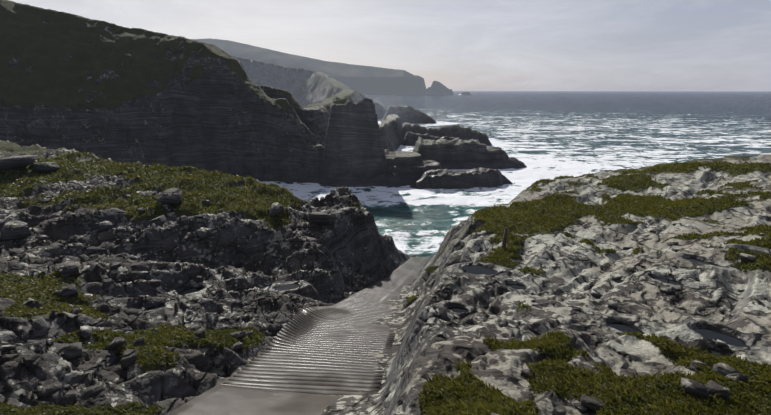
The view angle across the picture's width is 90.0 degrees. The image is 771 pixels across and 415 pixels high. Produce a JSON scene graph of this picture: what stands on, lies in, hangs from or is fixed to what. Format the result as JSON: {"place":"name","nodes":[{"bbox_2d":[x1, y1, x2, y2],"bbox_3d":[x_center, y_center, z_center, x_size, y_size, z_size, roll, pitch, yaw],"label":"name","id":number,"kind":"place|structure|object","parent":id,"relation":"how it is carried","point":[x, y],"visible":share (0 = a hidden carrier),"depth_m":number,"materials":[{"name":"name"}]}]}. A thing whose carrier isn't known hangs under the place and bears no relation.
{"place":"outdoors","nodes":[
{"label":"outdoors","id":0,"kind":"place"},
{"bbox_2d":[0,0,770,414],"bbox_3d":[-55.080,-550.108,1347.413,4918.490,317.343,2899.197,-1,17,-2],"label":"terrain","id":1,"kind":"structure","parent":0,"point":[96,88],"depth_m":24.21,"materials":[{"name":"grey stone"}]},
{"bbox_2d":[166,255,430,414],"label":"concrete slipway","id":2,"kind":"structure","parent":1,"relation":"on","point":[310,361],"depth_m":12.74,"materials":[{"name":"grey concrete"}]},
{"bbox_2d":[0,155,764,414],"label":"loose rocks","id":3,"kind":"object","parent":1,"relation":"on","point":[13,229],"visible":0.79,"depth_m":13.10,"materials":[{"name":"grey stone"}]},
{"bbox_2d":[0,152,770,414],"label":"grass","id":4,"kind":"structure","parent":1,"relation":"on","point":[461,405],"depth_m":12.97,"materials":[{"name":"green plant"}]},
{"bbox_2d":[147,195,770,346],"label":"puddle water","id":5,"kind":"structure","parent":1,"relation":"on","point":[728,339],"depth_m":12.17,"materials":[{"name":"black liquid"}]},
{"bbox_2d":[501,227,507,249],"bbox_3d":[5.954,1.667,19.335,0.246,1.438,0.185,-1,17,-2],"label":"fence post","id":6,"kind":"object","parent":1,"relation":"on","point":[504,240],"visible":0.79,"depth_m":19.23,"materials":[{"name":"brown wood"}]},
{"bbox_2d":[10,0,770,90],"label":"sky","id":7,"kind":"structure","parent":0,"point":[461,45],"materials":[{"name":"grey"}]},
{"bbox_2d":[259,91,770,256],"bbox_3d":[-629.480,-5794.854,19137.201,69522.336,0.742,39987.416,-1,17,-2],"label":"sea","id":8,"kind":"structure","parent":0,"point":[545,134],"depth_m":175.83,"materials":[{"name":"teal liquid"}]}
]}

